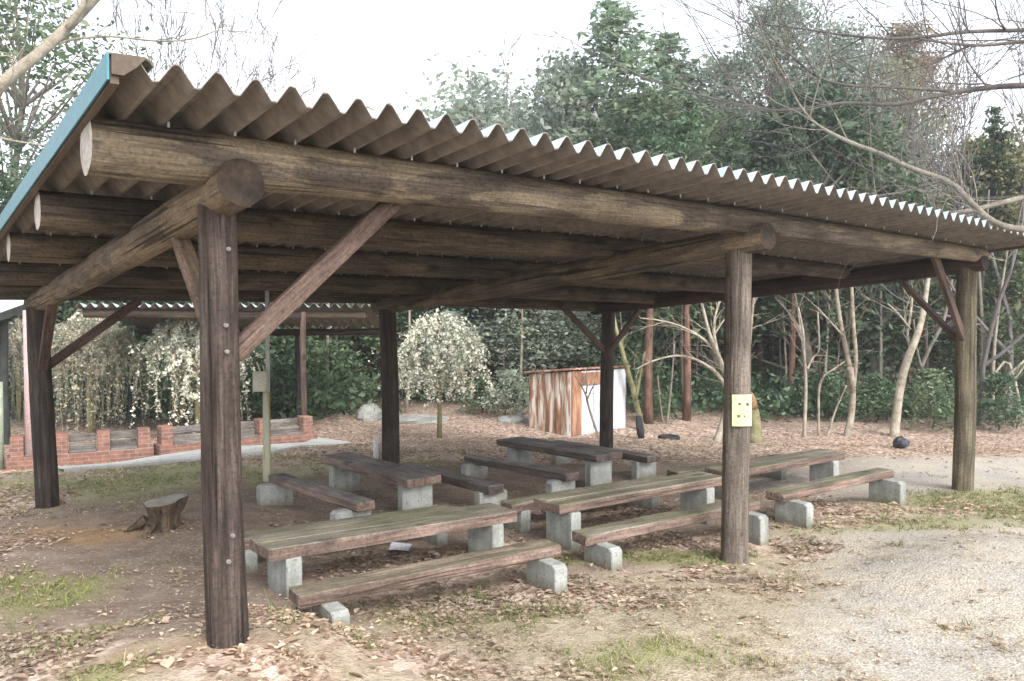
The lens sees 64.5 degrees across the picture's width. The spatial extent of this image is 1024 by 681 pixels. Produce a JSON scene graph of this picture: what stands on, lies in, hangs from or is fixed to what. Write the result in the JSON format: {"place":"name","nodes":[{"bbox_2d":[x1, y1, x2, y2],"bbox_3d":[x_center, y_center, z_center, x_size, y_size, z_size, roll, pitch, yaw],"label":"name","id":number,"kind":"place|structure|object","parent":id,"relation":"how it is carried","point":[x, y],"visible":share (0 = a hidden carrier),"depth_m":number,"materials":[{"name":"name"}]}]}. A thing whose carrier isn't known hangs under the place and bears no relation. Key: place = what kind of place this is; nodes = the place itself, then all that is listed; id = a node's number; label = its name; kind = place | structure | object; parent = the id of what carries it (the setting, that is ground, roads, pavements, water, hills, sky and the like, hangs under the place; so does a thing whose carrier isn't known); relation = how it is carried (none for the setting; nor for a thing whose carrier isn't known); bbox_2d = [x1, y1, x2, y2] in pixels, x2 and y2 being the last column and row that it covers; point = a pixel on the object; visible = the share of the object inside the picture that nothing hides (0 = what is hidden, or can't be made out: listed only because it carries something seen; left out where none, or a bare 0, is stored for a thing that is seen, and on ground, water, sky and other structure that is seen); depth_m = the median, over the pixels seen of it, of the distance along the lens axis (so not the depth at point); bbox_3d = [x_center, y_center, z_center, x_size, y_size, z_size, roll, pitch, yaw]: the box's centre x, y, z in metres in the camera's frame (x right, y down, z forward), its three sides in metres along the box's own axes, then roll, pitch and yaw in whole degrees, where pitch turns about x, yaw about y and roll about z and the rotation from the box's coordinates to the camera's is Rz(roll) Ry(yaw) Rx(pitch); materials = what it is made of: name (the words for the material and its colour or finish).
{"place":"outdoors","nodes":[
{"label":"outdoors","id":0,"kind":"place"},
{"bbox_2d":[58,437,349,472],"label":"path","id":1,"kind":"structure","parent":0,"point":[189,456],"depth_m":12.84,"materials":[{"name":"concrete"}]},
{"bbox_2d":[0,327,1023,680],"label":"ground","id":2,"kind":"structure","parent":0,"point":[936,579],"depth_m":5.85,"materials":[{"name":"soil"}]},
{"bbox_2d":[8,315,23,421],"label":"weeping tree","id":3,"kind":"object","parent":2,"relation":"on","point":[17,339],"visible":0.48,"depth_m":19.87,"materials":[{"name":"green plant"}]},
{"bbox_2d":[22,310,32,454],"bbox_3d":[-8.143,0.869,13.684,0.150,2.764,0.146,-1,2,-38],"label":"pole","id":4,"kind":"object","parent":2,"relation":"on","point":[28,438],"visible":0.29,"depth_m":13.62,"materials":[{"name":"paint"}]},
{"bbox_2d":[0,138,101,358],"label":"evergreen tree","id":5,"kind":"object","parent":2,"relation":"on","point":[6,185],"visible":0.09,"depth_m":21.20,"materials":[{"name":"green plant"}]},
{"bbox_2d":[0,107,125,329],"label":"evergreen tree","id":6,"kind":"object","parent":2,"relation":"on","point":[27,164],"visible":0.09,"depth_m":22.94,"materials":[{"name":"green plant"}]},
{"bbox_2d":[6,427,153,469],"bbox_3d":[-7.499,1.915,14.174,2.253,0.648,0.460,-1,2,-28],"label":"brick bench","id":7,"kind":"object","parent":2,"relation":"on","point":[107,450],"visible":0.72,"depth_m":14.18,"materials":[{"name":"brick"}]},
{"bbox_2d":[10,309,157,432],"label":"weeping tree","id":8,"kind":"object","parent":2,"relation":"on","point":[105,346],"visible":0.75,"depth_m":18.12,"materials":[{"name":"beige plant"}]},
{"bbox_2d":[0,0,171,397],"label":"evergreen tree","id":9,"kind":"object","parent":2,"relation":"on","point":[20,96],"visible":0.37,"depth_m":23.43,"materials":[{"name":"green plant"}]},
{"bbox_2d":[70,0,192,383],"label":"leafless tree","id":10,"kind":"object","parent":2,"relation":"on","point":[163,29],"visible":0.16,"depth_m":24.46,"materials":[{"name":"grey plant"}]},
{"bbox_2d":[41,0,268,91],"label":"leafless tree","id":11,"kind":"object","parent":2,"relation":"on","point":[180,62],"visible":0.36,"depth_m":26.32,"materials":[{"name":"grey plant"}]},
{"bbox_2d":[2,0,307,301],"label":"leafless tree","id":12,"kind":"object","parent":2,"relation":"on","point":[232,37],"visible":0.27,"depth_m":31.43,"materials":[{"name":"grey plant"}]},
{"bbox_2d":[123,493,188,538],"bbox_3d":[-3.111,1.554,7.156,0.395,0.340,0.483,1,2,38],"label":"tree stump","id":13,"kind":"object","parent":2,"relation":"on","point":[164,514],"visible":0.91,"depth_m":7.09,"materials":[{"name":"brown plant"}]},
{"bbox_2d":[0,0,371,145],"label":"leaning tree","id":14,"kind":"object","parent":2,"relation":"on","point":[10,76],"visible":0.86,"depth_m":8.95,"materials":[{"name":"brown plant"}]},
{"bbox_2d":[0,300,379,444],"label":"garden shelter","id":15,"kind":"object","parent":2,"relation":"on","point":[302,316],"visible":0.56,"depth_m":16.77,"materials":[{"name":"paint"}]},
{"bbox_2d":[128,303,265,432],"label":"weeping tree","id":16,"kind":"object","parent":2,"relation":"on","point":[178,336],"visible":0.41,"depth_m":17.43,"materials":[{"name":"beige plant"}]},
{"bbox_2d":[153,415,316,455],"bbox_3d":[-5.230,1.851,15.564,3.010,0.662,0.460,-1,2,-39],"label":"brick bench","id":17,"kind":"object","parent":2,"relation":"on","point":[168,442],"visible":0.57,"depth_m":15.67,"materials":[{"name":"brick"}]},
{"bbox_2d":[253,291,270,481],"bbox_3d":[-3.083,0.450,10.009,0.186,2.802,0.172,0,2,0],"label":"metal pole","id":18,"kind":"object","parent":2,"relation":"on","point":[261,381],"visible":0.83,"depth_m":10.02,"materials":[{"name":"metal"}]},
{"bbox_2d":[206,17,318,99],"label":"leafless tree","id":19,"kind":"object","parent":2,"relation":"on","point":[268,66],"visible":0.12,"depth_m":30.33,"materials":[{"name":"grey plant"}]},
{"bbox_2d":[256,473,374,519],"bbox_3d":[-1.972,1.626,7.940,0.360,0.429,1.993,-1,2,-39],"label":"bench","id":20,"kind":"object","parent":2,"relation":"on","point":[279,488],"visible":0.76,"depth_m":7.97,"materials":[{"name":"brown wood"}]},
{"bbox_2d":[241,302,443,379],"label":"evergreen tree","id":21,"kind":"object","parent":2,"relation":"on","point":[367,344],"visible":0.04,"depth_m":23.00,"materials":[{"name":"green plant"}]},
{"bbox_2d":[310,348,381,410],"bbox_3d":[-4.873,1.192,22.487,1.960,1.976,2.701,2,2,44],"label":"shrub","id":22,"kind":"object","parent":2,"relation":"on","point":[363,383],"visible":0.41,"depth_m":22.41,"materials":[{"name":"green plant"}]},
{"bbox_2d":[244,504,453,572],"bbox_3d":[-1.375,1.650,6.649,1.984,0.418,0.367,-1,2,-37],"label":"bench","id":23,"kind":"object","parent":2,"relation":"on","point":[251,558],"visible":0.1,"depth_m":6.54,"materials":[{"name":"brown wood"}]},
{"bbox_2d":[356,403,381,420],"bbox_3d":[-3.651,1.969,21.042,0.737,0.693,0.926,0,2,0],"label":"boulder","id":24,"kind":"object","parent":2,"relation":"on","point":[366,412],"visible":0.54,"depth_m":20.74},
{"bbox_2d":[320,452,440,510],"bbox_3d":[-1.522,1.635,9.099,0.416,0.530,2.091,-1,2,-38],"label":"picnic table","id":25,"kind":"object","parent":2,"relation":"on","point":[346,469],"visible":0.89,"depth_m":8.76,"materials":[{"name":"brown wood"}]},
{"bbox_2d":[249,503,516,599],"bbox_3d":[-0.882,1.596,6.069,2.053,0.512,0.414,-1,2,-37],"label":"picnic table","id":26,"kind":"object","parent":2,"relation":"on","point":[283,553],"visible":0.87,"depth_m":5.86,"materials":[{"name":"brown wood"}]},
{"bbox_2d":[376,414,448,423],"bbox_3d":[-2.523,2.047,20.575,1.851,0.357,1.016,0,2,0],"label":"boulder","id":27,"kind":"object","parent":2,"relation":"on","point":[419,419],"visible":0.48,"depth_m":20.27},
{"bbox_2d":[289,538,566,624],"bbox_3d":[-0.456,1.669,5.334,1.933,0.366,0.397,-1,2,-33],"label":"bench","id":28,"kind":"object","parent":2,"relation":"on","point":[545,569],"visible":0.79,"depth_m":5.33,"materials":[{"name":"beige wood"}]},
{"bbox_2d":[346,306,517,393],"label":"evergreen tree","id":29,"kind":"object","parent":2,"relation":"on","point":[413,314],"visible":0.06,"depth_m":24.14,"materials":[{"name":"green plant"}]},
{"bbox_2d":[366,306,504,437],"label":"weeping tree","id":30,"kind":"object","parent":2,"relation":"on","point":[437,343],"visible":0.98,"depth_m":15.60,"materials":[{"name":"beige plant"}]},
{"bbox_2d":[398,462,506,505],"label":"bench","id":31,"kind":"object","parent":2,"relation":"on","point":[486,491],"visible":0.54,"depth_m":8.60,"materials":[{"name":"brown wood"}]},
{"bbox_2d":[390,50,553,350],"bbox_3d":[-1.556,-5.188,34.566,11.935,13.606,12.771,-1,2,-28],"label":"distant tree","id":32,"kind":"object","parent":2,"relation":"on","point":[459,109],"visible":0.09,"depth_m":34.50,"materials":[{"name":"green plant"}]},
{"bbox_2d":[456,373,501,414],"bbox_3d":[-0.804,1.502,22.102,1.247,1.257,1.719,1,2,20],"label":"shrub","id":33,"kind":"object","parent":2,"relation":"on","point":[481,381],"visible":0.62,"depth_m":21.86,"materials":[{"name":"green plant"}]},
{"bbox_2d":[428,307,557,403],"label":"evergreen tree","id":34,"kind":"object","parent":2,"relation":"on","point":[492,368],"visible":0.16,"depth_m":23.05,"materials":[{"name":"green plant"}]},
{"bbox_2d":[477,368,528,416],"bbox_3d":[-0.173,1.451,20.972,1.426,1.437,1.964,1,2,20],"label":"shrub","id":35,"kind":"object","parent":2,"relation":"on","point":[507,376],"visible":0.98,"depth_m":20.97,"materials":[{"name":"green plant"}]},
{"bbox_2d":[467,31,543,133],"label":"leafless tree","id":36,"kind":"object","parent":2,"relation":"on","point":[509,85],"visible":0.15,"depth_m":32.00,"materials":[{"name":"grey plant"}]},
{"bbox_2d":[0,51,1023,648],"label":"picnic shelter","id":37,"kind":"object","parent":2,"relation":"on","point":[214,199],"visible":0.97,"depth_m":5.77,"materials":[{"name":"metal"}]},
{"bbox_2d":[732,394,751,425],"bbox_3d":[1.856,0.563,6.538,0.165,0.255,0.026,0,2,-6],"label":"notice sheet","id":38,"kind":"object","parent":37,"relation":"attached to","point":[741,410],"visible":1,"depth_m":6.53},
{"bbox_2d":[0,439,1023,680],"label":"grass","id":39,"kind":"structure","parent":2,"relation":"on","point":[15,581],"depth_m":5.73,"materials":[{"name":"plant"}]},
{"bbox_2d":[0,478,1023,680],"bbox_3d":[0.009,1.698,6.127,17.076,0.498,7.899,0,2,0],"label":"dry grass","id":40,"kind":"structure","parent":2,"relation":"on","point":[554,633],"depth_m":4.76,"materials":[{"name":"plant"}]},
{"bbox_2d":[0,405,1023,680],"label":"leaf litter","id":41,"kind":"object","parent":2,"relation":"on","point":[18,653],"visible":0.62,"depth_m":5.87,"materials":[{"name":"brown plant"}]},
{"bbox_2d":[8,305,1023,425],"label":"undergrowth","id":42,"kind":"object","parent":2,"relation":"on","point":[281,403],"visible":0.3,"depth_m":21.45,"materials":[{"name":"green plant"}]},
{"bbox_2d":[461,454,578,492],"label":"bench","id":43,"kind":"object","parent":2,"relation":"on","point":[476,466],"visible":0.74,"depth_m":9.71,"materials":[{"name":"brown wood"}]},
{"bbox_2d":[458,309,622,389],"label":"evergreen tree","id":44,"kind":"object","parent":2,"relation":"on","point":[543,349],"visible":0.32,"depth_m":22.56,"materials":[{"name":"green plant"}]},
{"bbox_2d":[496,436,622,486],"bbox_3d":[0.575,1.618,10.719,0.446,0.550,2.086,-1,2,-36],"label":"picnic table","id":45,"kind":"object","parent":2,"relation":"on","point":[598,466],"visible":0.84,"depth_m":10.28,"materials":[{"name":"brown wood"}]},
{"bbox_2d":[506,46,625,355],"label":"evergreen tree","id":46,"kind":"object","parent":2,"relation":"on","point":[562,79],"visible":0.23,"depth_m":26.91,"materials":[{"name":"green plant"}]},
{"bbox_2d":[524,365,630,436],"bbox_3d":[1.541,1.389,19.129,1.932,1.628,1.613,-1,2,-38],"label":"storage hut","id":47,"kind":"object","parent":2,"relation":"on","point":[557,403],"visible":0.67,"depth_m":18.43,"materials":[{"name":"wood"}]},
{"bbox_2d":[581,385,599,434],"bbox_3d":[1.842,1.563,18.396,0.725,1.081,0.023,-1,2,-38],"label":"door","id":48,"kind":"structure","parent":47,"relation":"in","point":[587,427],"depth_m":18.33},
{"bbox_2d":[500,476,658,532],"bbox_3d":[0.709,1.659,8.095,1.976,0.390,0.366,-1,2,-35],"label":"bench","id":49,"kind":"object","parent":2,"relation":"on","point":[523,507],"visible":0.32,"depth_m":7.55,"materials":[{"name":"brown wood"}]},
{"bbox_2d":[523,308,683,368],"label":"evergreen tree","id":50,"kind":"object","parent":2,"relation":"on","point":[631,342],"visible":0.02,"depth_m":24.26,"materials":[{"name":"green plant"}]},
{"bbox_2d":[551,440,657,479],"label":"bench","id":51,"kind":"object","parent":2,"relation":"on","point":[643,465],"visible":0.46,"depth_m":10.53,"materials":[{"name":"grey wood"}]},
{"bbox_2d":[533,471,721,551],"bbox_3d":[1.158,1.607,7.551,2.114,0.508,0.400,-1,2,-35],"label":"picnic table","id":52,"kind":"object","parent":2,"relation":"on","point":[563,513],"visible":0.77,"depth_m":7.28,"materials":[{"name":"brown wood"}]},
{"bbox_2d":[550,0,709,365],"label":"cedar tree","id":53,"kind":"object","parent":2,"relation":"on","point":[625,57],"visible":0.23,"depth_m":26.38,"materials":[{"name":"green plant"}]},
{"bbox_2d":[615,316,660,430],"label":"pale tree","id":54,"kind":"object","parent":2,"relation":"on","point":[634,392],"visible":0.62,"depth_m":18.78,"materials":[{"name":"beige plant"}]},
{"bbox_2d":[601,306,707,368],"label":"evergreen tree","id":55,"kind":"object","parent":2,"relation":"on","point":[656,343],"visible":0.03,"depth_m":24.87,"materials":[{"name":"green plant"}]},
{"bbox_2d":[581,81,728,397],"bbox_3d":[3.909,-2.779,25.026,6.407,9.678,7.014,0,2,-11],"label":"evergreen tree","id":56,"kind":"object","parent":2,"relation":"on","point":[620,114],"visible":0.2,"depth_m":23.97,"materials":[{"name":"green plant"}]},
{"bbox_2d":[626,113,684,423],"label":"cedar tree","id":57,"kind":"object","parent":2,"relation":"on","point":[654,141],"visible":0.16,"depth_m":19.92,"materials":[{"name":"green plant"}]},
{"bbox_2d":[606,27,725,369],"bbox_3d":[5.381,-4.521,28.820,5.998,12.824,5.961,0,2,5],"label":"cedar tree","id":58,"kind":"object","parent":2,"relation":"on","point":[674,41],"visible":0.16,"depth_m":28.17,"materials":[{"name":"green plant"}]},
{"bbox_2d":[572,498,768,570],"bbox_3d":[1.422,1.685,6.896,1.994,0.418,0.392,-1,2,-32],"label":"bench","id":59,"kind":"object","parent":2,"relation":"on","point":[600,549],"visible":0.67,"depth_m":6.73,"materials":[{"name":"brown wood"}]},
{"bbox_2d":[659,94,712,420],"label":"cedar tree","id":60,"kind":"object","parent":2,"relation":"on","point":[690,122],"visible":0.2,"depth_m":20.35,"materials":[{"name":"green plant"}]},
{"bbox_2d":[624,301,765,442],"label":"pale tree","id":61,"kind":"object","parent":2,"relation":"on","point":[719,430],"visible":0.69,"depth_m":17.42,"materials":[{"name":"beige plant"}]},
{"bbox_2d":[626,302,777,379],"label":"evergreen tree","id":62,"kind":"object","parent":2,"relation":"on","point":[700,351],"visible":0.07,"depth_m":25.55,"materials":[{"name":"green plant"}]},
{"bbox_2d":[652,40,774,366],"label":"evergreen tree","id":63,"kind":"object","parent":2,"relation":"on","point":[705,75],"visible":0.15,"depth_m":27.21,"materials":[{"name":"green plant"}]},
{"bbox_2d":[666,454,786,480],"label":"bench","id":64,"kind":"object","parent":2,"relation":"on","point":[780,475],"visible":0.24,"depth_m":9.98,"materials":[{"name":"brown wood"}]},
{"bbox_2d":[715,120,749,170],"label":"cedar tree","id":65,"kind":"object","parent":2,"relation":"on","point":[732,145],"visible":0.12,"depth_m":23.26,"materials":[{"name":"green plant"}]},
{"bbox_2d":[626,98,844,395],"bbox_3d":[6.587,-2.518,24.383,6.826,9.155,6.379,1,2,30],"label":"evergreen tree","id":66,"kind":"object","parent":2,"relation":"on","point":[722,140],"visible":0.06,"depth_m":24.11,"materials":[{"name":"green plant"}]},
{"bbox_2d":[704,294,796,394],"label":"evergreen tree","id":67,"kind":"object","parent":2,"relation":"on","point":[765,344],"visible":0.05,"depth_m":25.41,"materials":[{"name":"green plant"}]},
{"bbox_2d":[750,392,762,442],"bbox_3d":[5.210,1.723,17.496,0.424,1.242,0.452,-1,2,-38],"label":"broken stump","id":68,"kind":"object","parent":2,"relation":"on","point":[756,436],"visible":0.56,"depth_m":17.41,"materials":[{"name":"beige plant"}]},
{"bbox_2d":[743,112,782,391],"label":"cedar tree","id":69,"kind":"object","parent":2,"relation":"on","point":[761,354],"visible":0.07,"depth_m":24.88,"materials":[{"name":"green plant"}]},
{"bbox_2d":[506,0,1023,290],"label":"overhanging tree","id":70,"kind":"object","parent":2,"relation":"on","point":[969,200],"visible":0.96,"depth_m":7.97,"materials":[{"name":"grey plant"}]},
{"bbox_2d":[695,0,853,349],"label":"leafless tree","id":71,"kind":"object","parent":2,"relation":"on","point":[828,2],"visible":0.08,"depth_m":26.89,"materials":[{"name":"grey plant"}]},
{"bbox_2d":[705,449,844,498],"bbox_3d":[3.160,1.648,9.623,2.055,0.517,0.390,-1,2,-32],"label":"picnic table","id":72,"kind":"object","parent":2,"relation":"on","point":[822,463],"visible":0.62,"depth_m":9.72,"materials":[{"name":"brown wood"}]},
{"bbox_2d":[700,0,863,391],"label":"evergreen tree","id":73,"kind":"object","parent":2,"relation":"on","point":[779,38],"visible":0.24,"depth_m":25.13,"materials":[{"name":"green plant"}]},
{"bbox_2d":[762,113,821,412],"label":"cedar tree","id":74,"kind":"object","parent":2,"relation":"on","point":[791,163],"visible":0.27,"depth_m":21.84,"materials":[{"name":"green plant"}]},
{"bbox_2d":[677,64,948,388],"bbox_3d":[8.798,-2.701,23.159,6.508,9.829,7.588,0,2,-12],"label":"evergreen tree","id":75,"kind":"object","parent":2,"relation":"on","point":[845,113],"visible":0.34,"depth_m":22.71,"materials":[{"name":"green plant"}]},
{"bbox_2d":[777,292,859,437],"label":"pale sapling","id":76,"kind":"object","parent":2,"relation":"on","point":[806,367],"visible":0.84,"depth_m":18.03,"materials":[{"name":"brown plant"}]},
{"bbox_2d":[751,286,891,371],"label":"evergreen tree","id":77,"kind":"object","parent":2,"relation":"on","point":[787,351],"visible":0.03,"depth_m":24.93,"materials":[{"name":"green plant"}]},
{"bbox_2d":[782,371,862,421],"bbox_3d":[8.123,1.507,21.124,1.964,1.437,1.426,1,2,30],"label":"shrub","id":78,"kind":"object","parent":2,"relation":"on","point":[827,382],"visible":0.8,"depth_m":20.82,"materials":[{"name":"green plant"}]},
{"bbox_2d":[766,467,905,528],"bbox_3d":[3.359,1.634,8.265,1.986,0.419,0.391,-1,2,-36],"label":"bench","id":79,"kind":"object","parent":2,"relation":"on","point":[790,509],"visible":0.82,"depth_m":8.14,"materials":[{"name":"brown wood"}]},
{"bbox_2d":[794,172,891,436],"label":"pale tree","id":80,"kind":"object","parent":2,"relation":"on","point":[852,373],"visible":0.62,"depth_m":18.44,"materials":[{"name":"brown plant"}]},
{"bbox_2d":[745,7,963,375],"bbox_3d":[10.665,-4.294,26.345,7.099,12.510,7.118,1,2,29],"label":"evergreen tree","id":81,"kind":"object","parent":2,"relation":"on","point":[851,47],"visible":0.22,"depth_m":25.21,"materials":[{"name":"green plant"}]},
{"bbox_2d":[776,284,950,387],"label":"evergreen tree","id":82,"kind":"object","parent":2,"relation":"on","point":[864,369],"visible":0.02,"depth_m":24.75,"materials":[{"name":"green plant"}]},
{"bbox_2d":[855,371,906,422],"bbox_3d":[9.499,1.524,21.103,1.426,1.437,1.964,1,2,27],"label":"shrub","id":83,"kind":"object","parent":2,"relation":"on","point":[875,380],"visible":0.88,"depth_m":20.86,"materials":[{"name":"green plant"}]},
{"bbox_2d":[809,124,955,394],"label":"evergreen tree","id":84,"kind":"object","parent":2,"relation":"on","point":[909,195],"visible":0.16,"depth_m":23.57,"materials":[{"name":"green plant"}]},
{"bbox_2d":[830,49,964,379],"bbox_3d":[12.698,-3.991,27.803,6.407,11.675,6.389,0,2,6],"label":"evergreen tree","id":85,"kind":"object","parent":2,"relation":"on","point":[883,76],"visible":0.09,"depth_m":27.03,"materials":[{"name":"green plant"}]},
{"bbox_2d":[855,278,955,436],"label":"pale tree","id":86,"kind":"object","parent":2,"relation":"on","point":[899,394],"visible":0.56,"depth_m":18.48,"materials":[{"name":"beige plant"}]},
{"bbox_2d":[856,11,976,378],"bbox_3d":[14.677,-5.213,30.613,6.034,13.869,5.775,0,2,9],"label":"russet tree","id":87,"kind":"object","parent":2,"relation":"on","point":[900,33],"visible":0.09,"depth_m":30.18,"materials":[{"name":"brown plant"}]},
{"bbox_2d":[822,273,1011,378],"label":"evergreen tree","id":88,"kind":"object","parent":2,"relation":"on","point":[931,356],"visible":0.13,"depth_m":23.31,"materials":[{"name":"green plant"}]},
{"bbox_2d":[873,367,979,431],"bbox_3d":[10.070,1.477,19.657,1.693,1.706,2.332,-1,2,-37],"label":"shrub","id":89,"kind":"object","parent":2,"relation":"on","point":[931,377],"visible":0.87,"depth_m":19.31,"materials":[{"name":"green plant"}]},
{"bbox_2d":[912,279,955,419],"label":"grey tree","id":90,"kind":"object","parent":2,"relation":"on","point":[925,356],"visible":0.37,"depth_m":20.92,"materials":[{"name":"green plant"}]},
{"bbox_2d":[857,0,1023,418],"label":"leafless tree","id":91,"kind":"object","parent":2,"relation":"on","point":[985,327],"visible":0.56,"depth_m":21.63,"materials":[{"name":"grey plant"}]},
{"bbox_2d":[891,33,1008,330],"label":"leafless tree","id":92,"kind":"object","parent":2,"relation":"on","point":[910,128],"visible":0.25,"depth_m":24.93,"materials":[{"name":"brown plant"}]},
{"bbox_2d":[889,33,1023,399],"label":"leafless tree","id":93,"kind":"object","parent":2,"relation":"on","point":[962,126],"visible":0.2,"depth_m":23.00,"materials":[{"name":"grey plant"}]},
{"bbox_2d":[908,131,1022,355],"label":"evergreen tree","id":94,"kind":"object","parent":2,"relation":"on","point":[973,150],"visible":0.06,"depth_m":25.49,"materials":[{"name":"green plant"}]},
{"bbox_2d":[909,106,1023,369],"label":"evergreen tree","id":95,"kind":"object","parent":2,"relation":"on","point":[1017,155],"visible":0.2,"depth_m":23.42,"materials":[{"name":"green plant"}]},
{"bbox_2d":[922,223,1023,408],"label":"evergreen tree","id":96,"kind":"object","parent":2,"relation":"on","point":[1003,337],"visible":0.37,"depth_m":21.82,"materials":[{"name":"green plant"}]},
{"bbox_2d":[961,105,1022,394],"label":"cedar tree","id":97,"kind":"object","parent":2,"relation":"on","point":[993,139],"visible":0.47,"depth_m":23.73,"materials":[{"name":"green plant"}]},
{"bbox_2d":[977,219,1021,419],"bbox_3d":[12.559,-0.752,21.383,2.003,5.820,2.223,1,2,29],"label":"thin stem","id":98,"kind":"object","parent":2,"relation":"on","point":[994,340],"visible":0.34,"depth_m":21.04,"materials":[{"name":"grey plant"}]},
{"bbox_2d":[976,370,1023,430],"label":"shrub","id":99,"kind":"object","parent":2,"relation":"on","point":[999,381],"visible":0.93,"depth_m":19.20,"materials":[{"name":"green plant"}]},
{"bbox_2d":[976,3,1023,425],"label":"leafless tree","id":100,"kind":"object","parent":2,"relation":"on","point":[985,362],"visible":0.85,"depth_m":19.29,"materials":[{"name":"grey plant"}]},
{"bbox_2d":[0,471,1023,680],"bbox_3d":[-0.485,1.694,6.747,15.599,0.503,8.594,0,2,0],"label":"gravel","id":101,"kind":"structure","parent":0,"point":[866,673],"depth_m":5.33,"materials":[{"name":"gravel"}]},
{"bbox_2d":[0,0,1023,317],"label":"sky","id":102,"kind":"structure","parent":0,"point":[402,34],"materials":[{"name":"white"}]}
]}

